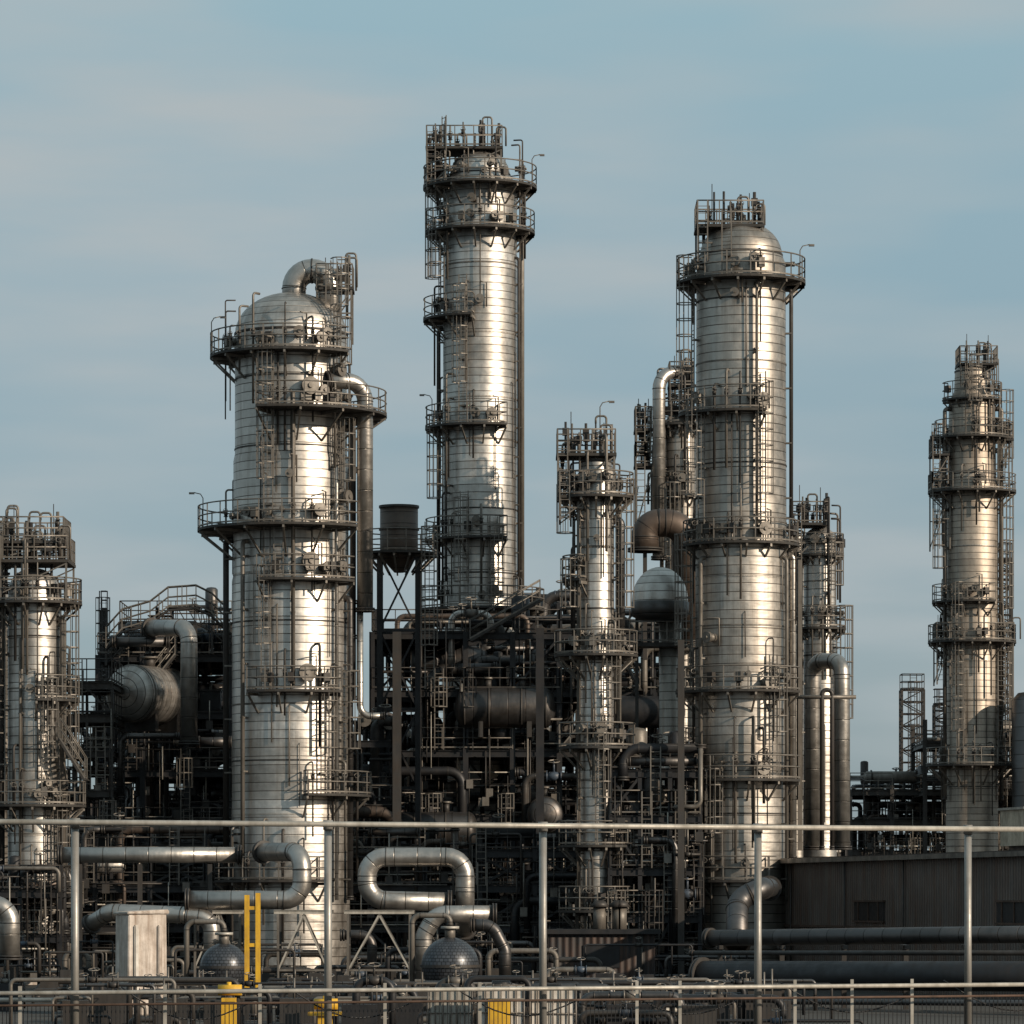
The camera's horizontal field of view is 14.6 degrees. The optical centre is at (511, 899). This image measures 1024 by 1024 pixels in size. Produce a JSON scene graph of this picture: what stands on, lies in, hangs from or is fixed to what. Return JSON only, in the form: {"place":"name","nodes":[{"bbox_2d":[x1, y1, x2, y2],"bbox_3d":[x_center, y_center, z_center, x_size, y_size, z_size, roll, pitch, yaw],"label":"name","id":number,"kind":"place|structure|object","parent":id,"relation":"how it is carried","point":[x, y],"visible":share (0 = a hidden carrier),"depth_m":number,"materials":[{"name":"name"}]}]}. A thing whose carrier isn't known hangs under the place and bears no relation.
{"place":"outdoors","nodes":[
{"label":"outdoors","id":0,"kind":"place"},
{"bbox_2d":[4,575,8,880],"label":"shell","id":1,"kind":"object","parent":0,"point":[6,842],"visible":0.1,"depth_m":199.79,"materials":[{"name":"metal"}]},
{"bbox_2d":[218,982,241,1023],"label":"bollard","id":2,"kind":"object","parent":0,"point":[225,1017],"visible":0.75,"depth_m":109.80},
{"bbox_2d":[0,971,1023,1023],"bbox_3d":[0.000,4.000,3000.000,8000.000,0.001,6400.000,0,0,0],"label":"ground","id":3,"kind":"structure","parent":0,"point":[813,1015],"depth_m":140.97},
{"bbox_2d":[0,897,22,959],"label":"elbow pipe","id":4,"kind":"object","parent":3,"relation":"on","point":[9,933],"visible":1,"depth_m":167.63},
{"bbox_2d":[7,568,59,984],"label":"shell","id":5,"kind":"object","parent":3,"relation":"on","point":[48,638],"visible":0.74,"depth_m":188.92,"materials":[{"name":"metal"}]},
{"bbox_2d":[0,504,71,947],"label":"piping","id":6,"kind":"object","parent":5,"relation":"attached to","point":[23,592],"visible":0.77,"depth_m":188.74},
{"bbox_2d":[0,516,85,930],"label":"platforms","id":7,"kind":"object","parent":5,"relation":"attached to","point":[74,806],"visible":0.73,"depth_m":188.42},
{"bbox_2d":[0,580,78,877],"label":"ladders","id":8,"kind":"object","parent":7,"relation":"on","point":[70,647],"visible":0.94,"depth_m":189.18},
{"bbox_2d":[57,717,89,781],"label":"access stair","id":9,"kind":"object","parent":8,"relation":"attached to","point":[75,763],"visible":1,"depth_m":187.98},
{"bbox_2d":[0,850,83,985],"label":"pipe rack","id":10,"kind":"object","parent":3,"relation":"on","point":[20,896],"visible":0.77,"depth_m":186.03,"materials":[{"name":"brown metal"}]},
{"bbox_2d":[66,658,135,977],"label":"pipe rack","id":11,"kind":"object","parent":3,"relation":"on","point":[100,720],"visible":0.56,"depth_m":199.98,"materials":[{"name":"grey metal"}]},
{"bbox_2d":[111,617,231,799],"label":"overhead duct","id":12,"kind":"object","parent":11,"relation":"attached to","point":[152,629],"visible":0.98,"depth_m":202.74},
{"bbox_2d":[95,591,109,811],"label":"lattice mast","id":13,"kind":"object","parent":3,"relation":"on","point":[102,623],"visible":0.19,"depth_m":234.78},
{"bbox_2d":[114,909,168,1014],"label":"electrical cabinet","id":14,"kind":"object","parent":3,"relation":"on","point":[140,942],"depth_m":139.49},
{"bbox_2d":[57,845,242,969],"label":"flare header pipe","id":15,"kind":"object","parent":3,"relation":"on","point":[160,854],"visible":0.82,"depth_m":175.71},
{"bbox_2d":[95,639,231,976],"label":"steelwork","id":16,"kind":"object","parent":3,"relation":"on","point":[216,661],"visible":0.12,"depth_m":207.98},
{"bbox_2d":[102,584,230,665],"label":"sloping walkway","id":17,"kind":"structure","parent":16,"relation":"on","point":[158,615],"depth_m":206.98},
{"bbox_2d":[105,622,222,965],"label":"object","id":18,"kind":"object","parent":3,"relation":"on","point":[211,695],"visible":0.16,"depth_m":211.00,"materials":[{"name":"grey metal"}]},
{"bbox_2d":[99,654,222,885],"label":"decks","id":19,"kind":"object","parent":18,"relation":"on","point":[198,711],"visible":0.08,"depth_m":208.03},
{"bbox_2d":[97,632,231,880],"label":"handrails","id":20,"kind":"object","parent":19,"relation":"on","point":[180,758],"visible":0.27,"depth_m":207.82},
{"bbox_2d":[101,620,231,968],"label":"pipework","id":21,"kind":"object","parent":3,"relation":"on","point":[212,791],"visible":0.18,"depth_m":209.28,"materials":[{"name":"grey metal"}]},
{"bbox_2d":[106,656,179,732],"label":"horizontal drum","id":22,"kind":"object","parent":21,"relation":"attached to","point":[151,697],"visible":0.78,"depth_m":205.42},
{"bbox_2d":[118,607,231,904],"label":"steelwork","id":23,"kind":"object","parent":3,"relation":"on","point":[157,761],"visible":0.1,"depth_m":220.90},
{"bbox_2d":[130,598,230,940],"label":"pipework","id":24,"kind":"object","parent":3,"relation":"on","point":[219,608],"visible":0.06,"depth_m":223.19,"materials":[{"name":"brown metal"}]},
{"bbox_2d":[81,840,311,954],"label":"expansion loop pipe","id":25,"kind":"object","parent":3,"relation":"on","point":[198,903],"visible":0.87,"depth_m":171.75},
{"bbox_2d":[184,919,243,979],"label":"spherical accumulator","id":26,"kind":"object","parent":3,"relation":"on","point":[222,957],"visible":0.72,"depth_m":149.48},
{"bbox_2d":[194,910,243,976],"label":"pipe support trestle","id":27,"kind":"object","parent":3,"relation":"on","point":[241,930],"visible":0.48,"depth_m":175.99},
{"bbox_2d":[244,893,260,987],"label":"yellow lifting post","id":28,"kind":"object","parent":3,"relation":"on","point":[247,909],"visible":0.69,"depth_m":134.92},
{"bbox_2d":[231,292,349,977],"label":"shell","id":29,"kind":"object","parent":3,"relation":"on","point":[271,794],"visible":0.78,"depth_m":192.51,"materials":[{"name":"metal"}]},
{"bbox_2d":[189,263,386,901],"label":"platforms","id":30,"kind":"object","parent":29,"relation":"attached to","point":[220,529],"visible":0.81,"depth_m":191.82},
{"bbox_2d":[253,256,360,793],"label":"ladders","id":31,"kind":"object","parent":30,"relation":"on","point":[344,433],"visible":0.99,"depth_m":192.17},
{"bbox_2d":[222,252,360,941],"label":"piping","id":32,"kind":"object","parent":29,"relation":"attached to","point":[349,493],"visible":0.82,"depth_m":192.83,"materials":[{"name":"metal"}]},
{"bbox_2d":[281,258,384,719],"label":"overhead vapour pipe","id":33,"kind":"object","parent":29,"relation":"attached to","point":[300,276],"visible":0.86,"depth_m":193.76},
{"bbox_2d":[274,910,333,981],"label":"pipe support trestle","id":34,"kind":"object","parent":3,"relation":"on","point":[280,962],"visible":0.69,"depth_m":167.99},
{"bbox_2d":[351,724,392,964],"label":"steelwork","id":35,"kind":"object","parent":3,"relation":"on","point":[369,744],"visible":0.05,"depth_m":199.98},
{"bbox_2d":[351,704,401,951],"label":"pipework","id":36,"kind":"object","parent":3,"relation":"on","point":[373,811],"visible":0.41,"depth_m":201.27,"materials":[{"name":"grey metal"}]},
{"bbox_2d":[344,910,414,974],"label":"pipe support trestle","id":37,"kind":"object","parent":3,"relation":"on","point":[349,962],"visible":0.77,"depth_m":167.99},
{"bbox_2d":[353,714,405,965],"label":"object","id":38,"kind":"object","parent":3,"relation":"on","point":[364,722],"visible":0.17,"depth_m":201.94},
{"bbox_2d":[67,809,693,977],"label":"pipe rack","id":39,"kind":"object","parent":3,"relation":"on","point":[519,909],"visible":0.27,"depth_m":195.98,"materials":[{"name":"grey metal"}]},
{"bbox_2d":[393,632,404,978],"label":"pipe support stanchion","id":40,"kind":"object","parent":3,"relation":"on","point":[396,726],"visible":0.59,"depth_m":197.79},
{"bbox_2d":[373,504,437,924],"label":"elevated hopper tank","id":41,"kind":"object","parent":3,"relation":"on","point":[398,552],"visible":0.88,"depth_m":203.05,"materials":[{"name":"brown metal"}]},
{"bbox_2d":[340,847,510,978],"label":"expansion loop pipe","id":42,"kind":"object","parent":3,"relation":"on","point":[470,919],"visible":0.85,"depth_m":171.61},
{"bbox_2d":[0,932,864,1023],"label":"yard pipework","id":43,"kind":"object","parent":3,"relation":"on","point":[11,979],"visible":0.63,"depth_m":126.23,"materials":[{"name":"metal"}]},
{"bbox_2d":[409,913,479,987],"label":"spherical accumulator","id":44,"kind":"object","parent":3,"relation":"on","point":[440,956],"visible":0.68,"depth_m":147.38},
{"bbox_2d":[427,983,472,1023],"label":"chemical tote tank","id":45,"kind":"object","parent":3,"relation":"on","point":[446,996],"visible":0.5,"depth_m":111.05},
{"bbox_2d":[73,726,850,945],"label":"pipework","id":46,"kind":"object","parent":3,"relation":"on","point":[408,734],"visible":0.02,"depth_m":233.57,"materials":[{"name":"brown metal"}]},
{"bbox_2d":[442,150,517,972],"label":"shell","id":47,"kind":"object","parent":3,"relation":"on","point":[492,345],"visible":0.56,"depth_m":216.24,"materials":[{"name":"metal"}]},
{"bbox_2d":[425,115,504,613],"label":"ladders","id":48,"kind":"object","parent":47,"relation":"attached to","point":[435,236],"visible":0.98,"depth_m":216.02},
{"bbox_2d":[427,116,526,791],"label":"piping","id":49,"kind":"object","parent":47,"relation":"attached to","point":[479,298],"visible":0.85,"depth_m":217.16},
{"bbox_2d":[419,125,544,631],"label":"platforms","id":50,"kind":"object","parent":47,"relation":"attached to","point":[433,184],"visible":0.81,"depth_m":215.96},
{"bbox_2d":[477,980,524,1023],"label":"chemical tote tank","id":51,"kind":"object","parent":3,"relation":"on","point":[495,995],"visible":0.77,"depth_m":108.99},
{"bbox_2d":[0,818,1023,1023],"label":"perimeter fence","id":52,"kind":"object","parent":3,"relation":"on","point":[327,990],"visible":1,"depth_m":100.02,"materials":[{"name":"metal"}]},
{"bbox_2d":[385,595,658,963],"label":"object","id":53,"kind":"object","parent":3,"relation":"on","point":[450,786],"visible":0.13,"depth_m":210.43,"materials":[{"name":"grey metal"}]},
{"bbox_2d":[369,603,694,948],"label":"steelwork","id":54,"kind":"object","parent":3,"relation":"on","point":[466,756],"visible":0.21,"depth_m":206.98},
{"bbox_2d":[467,579,542,641],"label":"access stair","id":55,"kind":"object","parent":54,"relation":"attached to","point":[505,620],"visible":1,"depth_m":205.98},
{"bbox_2d":[372,631,657,880],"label":"decks","id":56,"kind":"object","parent":54,"relation":"on","point":[482,750],"visible":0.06,"depth_m":207.03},
{"bbox_2d":[410,639,488,676],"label":"heat exchanger","id":57,"kind":"object","parent":56,"relation":"on","point":[474,652],"visible":0.45,"depth_m":211.35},
{"bbox_2d":[454,677,555,737],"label":"heat exchanger","id":58,"kind":"object","parent":56,"relation":"on","point":[504,708],"visible":1,"depth_m":206.15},
{"bbox_2d":[371,609,694,939],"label":"handrails","id":59,"kind":"object","parent":56,"relation":"on","point":[464,677],"visible":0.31,"depth_m":206.81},
{"bbox_2d":[517,580,576,771],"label":"pipework","id":60,"kind":"object","parent":54,"relation":"attached to","point":[551,600],"visible":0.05,"depth_m":223.42,"materials":[{"name":"brown metal"}]},
{"bbox_2d":[375,597,694,974],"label":"pipework","id":61,"kind":"object","parent":3,"relation":"on","point":[436,779],"visible":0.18,"depth_m":208.62,"materials":[{"name":"grey metal"}]},
{"bbox_2d":[383,801,476,847],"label":"horizontal drum","id":62,"kind":"object","parent":61,"relation":"attached to","point":[445,815],"visible":0.34,"depth_m":205.32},
{"bbox_2d":[527,786,562,842],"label":"horizontal drum","id":63,"kind":"object","parent":61,"relation":"attached to","point":[553,811],"visible":0.56,"depth_m":205.21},
{"bbox_2d":[621,685,684,728],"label":"horizontal drum","id":64,"kind":"object","parent":61,"relation":"attached to","point":[648,711],"visible":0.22,"depth_m":205.29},
{"bbox_2d":[536,628,543,970],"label":"pipe support stanchion","id":65,"kind":"object","parent":3,"relation":"on","point":[539,724],"visible":0.48,"depth_m":200.80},
{"bbox_2d":[529,983,576,1023],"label":"chemical tote tank","id":66,"kind":"object","parent":3,"relation":"on","point":[559,995],"visible":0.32,"depth_m":110.05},
{"bbox_2d":[578,457,614,928],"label":"shell","id":67,"kind":"object","parent":3,"relation":"on","point":[599,594],"visible":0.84,"depth_m":187.24,"materials":[{"name":"metal"}]},
{"bbox_2d":[559,415,626,928],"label":"piping","id":68,"kind":"object","parent":67,"relation":"attached to","point":[599,727],"visible":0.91,"depth_m":187.22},
{"bbox_2d":[554,401,637,928],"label":"platforms","id":69,"kind":"object","parent":67,"relation":"attached to","point":[570,655],"visible":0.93,"depth_m":186.87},
{"bbox_2d":[556,472,633,891],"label":"ladders","id":70,"kind":"object","parent":69,"relation":"on","point":[616,527],"visible":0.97,"depth_m":187.12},
{"bbox_2d":[547,900,660,977],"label":"equipment shed","id":71,"kind":"structure","parent":3,"relation":"on","point":[627,961],"depth_m":178.00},
{"bbox_2d":[584,945,619,967],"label":"windows","id":72,"kind":"structure","parent":71,"relation":"in","point":[609,956],"depth_m":177.92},
{"bbox_2d":[607,727,707,973],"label":"pipe rack","id":73,"kind":"object","parent":3,"relation":"on","point":[645,794],"visible":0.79,"depth_m":186.90,"materials":[{"name":"grey metal"}]},
{"bbox_2d":[621,823,692,884],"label":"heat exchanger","id":74,"kind":"object","parent":73,"relation":"on","point":[629,880],"visible":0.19,"depth_m":189.27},
{"bbox_2d":[629,567,691,966],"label":"domed vessel","id":75,"kind":"object","parent":3,"relation":"on","point":[654,595],"visible":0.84,"depth_m":193.46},
{"bbox_2d":[628,508,694,659],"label":"insulated duct bend","id":76,"kind":"object","parent":75,"relation":"attached to","point":[651,527],"visible":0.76,"depth_m":199.55,"materials":[{"name":"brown metal"}]},
{"bbox_2d":[665,412,695,789],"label":"shell","id":77,"kind":"object","parent":3,"relation":"on","point":[673,446],"visible":0.25,"depth_m":207.28,"materials":[{"name":"metal"}]},
{"bbox_2d":[633,361,695,705],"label":"platforms","id":78,"kind":"object","parent":77,"relation":"attached to","point":[670,425],"visible":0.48,"depth_m":207.00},
{"bbox_2d":[634,349,695,791],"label":"piping","id":79,"kind":"object","parent":77,"relation":"attached to","point":[682,477],"visible":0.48,"depth_m":207.24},
{"bbox_2d":[651,365,689,560],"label":"overhead vapour pipe","id":80,"kind":"object","parent":77,"relation":"attached to","point":[662,377],"visible":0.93,"depth_m":206.72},
{"bbox_2d":[647,407,694,685],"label":"ladders","id":81,"kind":"object","parent":77,"relation":"attached to","point":[665,506],"visible":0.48,"depth_m":206.60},
{"bbox_2d":[678,640,683,973],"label":"pipe support stanchion","id":82,"kind":"object","parent":3,"relation":"on","point":[680,798],"visible":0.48,"depth_m":185.85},
{"bbox_2d":[695,222,786,960],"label":"shell","id":83,"kind":"object","parent":3,"relation":"on","point":[720,335],"visible":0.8,"depth_m":188.13,"materials":[{"name":"metal"}]},
{"bbox_2d":[684,191,796,925],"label":"piping","id":84,"kind":"object","parent":83,"relation":"attached to","point":[707,637],"visible":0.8,"depth_m":188.52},
{"bbox_2d":[675,199,813,899],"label":"platforms","id":85,"kind":"object","parent":83,"relation":"attached to","point":[793,282],"visible":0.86,"depth_m":187.82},
{"bbox_2d":[674,208,787,879],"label":"ladders","id":86,"kind":"object","parent":85,"relation":"on","point":[704,520],"visible":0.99,"depth_m":188.16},
{"bbox_2d":[788,534,803,857],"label":"shell","id":87,"kind":"object","parent":3,"relation":"on","point":[799,853],"visible":0.08,"depth_m":218.63,"materials":[{"name":"metal"}]},
{"bbox_2d":[803,527,836,857],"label":"shell","id":88,"kind":"object","parent":3,"relation":"on","point":[815,579],"visible":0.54,"depth_m":213.22,"materials":[{"name":"metal"}]},
{"bbox_2d":[790,501,845,639],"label":"platforms","id":89,"kind":"object","parent":88,"relation":"attached to","point":[804,557],"visible":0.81,"depth_m":212.93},
{"bbox_2d":[793,485,844,855],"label":"piping","id":90,"kind":"object","parent":88,"relation":"attached to","point":[815,538],"visible":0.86,"depth_m":213.26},
{"bbox_2d":[796,560,855,849],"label":"looped transfer pipe","id":91,"kind":"object","parent":88,"relation":"attached to","point":[839,696],"visible":1,"depth_m":195.90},
{"bbox_2d":[826,533,852,718],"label":"ladders","id":92,"kind":"object","parent":88,"relation":"attached to","point":[847,619],"visible":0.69,"depth_m":213.03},
{"bbox_2d":[688,876,1023,1008],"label":"transfer pipeline","id":93,"kind":"object","parent":3,"relation":"on","point":[736,937],"visible":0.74,"depth_m":145.28,"materials":[{"name":"metal"}]},
{"bbox_2d":[899,673,924,849],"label":"lattice mast","id":94,"kind":"object","parent":3,"relation":"on","point":[902,750],"visible":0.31,"depth_m":284.15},
{"bbox_2d":[850,773,1003,854],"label":"handrails","id":95,"kind":"object","parent":3,"relation":"on","point":[933,840],"visible":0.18,"depth_m":271.81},
{"bbox_2d":[848,778,1007,855],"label":"steelwork","id":96,"kind":"object","parent":3,"relation":"on","point":[891,793],"visible":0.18,"depth_m":271.98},
{"bbox_2d":[850,767,1011,855],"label":"pipework","id":97,"kind":"object","parent":3,"relation":"on","point":[867,835],"visible":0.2,"depth_m":276.73,"materials":[{"name":"brown metal"}]},
{"bbox_2d":[860,761,1011,849],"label":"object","id":98,"kind":"object","parent":3,"relation":"on","point":[904,778],"visible":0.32,"depth_m":274.66,"materials":[{"name":"grey metal"}]},
{"bbox_2d":[932,688,944,849],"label":"lattice mast","id":99,"kind":"object","parent":3,"relation":"on","point":[936,716],"visible":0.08,"depth_m":279.44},
{"bbox_2d":[911,720,1011,852],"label":"steelwork","id":100,"kind":"object","parent":3,"relation":"on","point":[924,793],"visible":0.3,"depth_m":267.98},
{"bbox_2d":[912,723,1011,852],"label":"pipework","id":101,"kind":"object","parent":3,"relation":"on","point":[1004,802],"visible":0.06,"depth_m":269.84,"materials":[{"name":"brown metal"}]},
{"bbox_2d":[945,366,998,852],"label":"shell","id":102,"kind":"object","parent":3,"relation":"on","point":[972,551],"visible":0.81,"depth_m":263.55,"materials":[{"name":"metal"}]},
{"bbox_2d":[926,345,1015,785],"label":"platforms","id":103,"kind":"object","parent":102,"relation":"attached to","point":[935,642],"visible":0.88,"depth_m":263.77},
{"bbox_2d":[932,352,1013,763],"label":"ladders","id":104,"kind":"object","parent":103,"relation":"on","point":[1006,518],"visible":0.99,"depth_m":263.99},
{"bbox_2d":[930,334,1020,815],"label":"piping","id":105,"kind":"object","parent":102,"relation":"on","point":[974,586],"visible":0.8,"depth_m":264.14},
{"bbox_2d":[998,542,1012,799],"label":"lattice mast","id":106,"kind":"object","parent":3,"relation":"on","point":[1010,614],"visible":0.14,"depth_m":274.38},
{"bbox_2d":[1012,692,1023,806],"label":"storage tank","id":107,"kind":"object","parent":3,"relation":"on","point":[1018,750],"visible":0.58,"depth_m":261.22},
{"bbox_2d":[0,0,1023,849],"label":"sky","id":108,"kind":"structure","parent":0,"point":[163,163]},
{"bbox_2d":[780,850,1023,999],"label":"corrugated warehouse","id":109,"kind":"structure","parent":0,"point":[898,890],"depth_m":171.94,"materials":[{"name":"metal"}]},
{"bbox_2d":[852,900,1023,924],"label":"windows","id":110,"kind":"structure","parent":109,"relation":"in","point":[1008,913],"depth_m":174.65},
{"bbox_2d":[997,807,1023,849],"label":"rooftop cabinet","id":111,"kind":"object","parent":109,"relation":"on","point":[1011,816],"visible":0.77,"depth_m":166.73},
{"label":"decks","id":112,"kind":"object","parent":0,"visible":0},
{"bbox_2d":[119,600,231,631],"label":"handrails","id":113,"kind":"object","parent":112,"relation":"on","point":[138,610],"visible":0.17,"depth_m":220.83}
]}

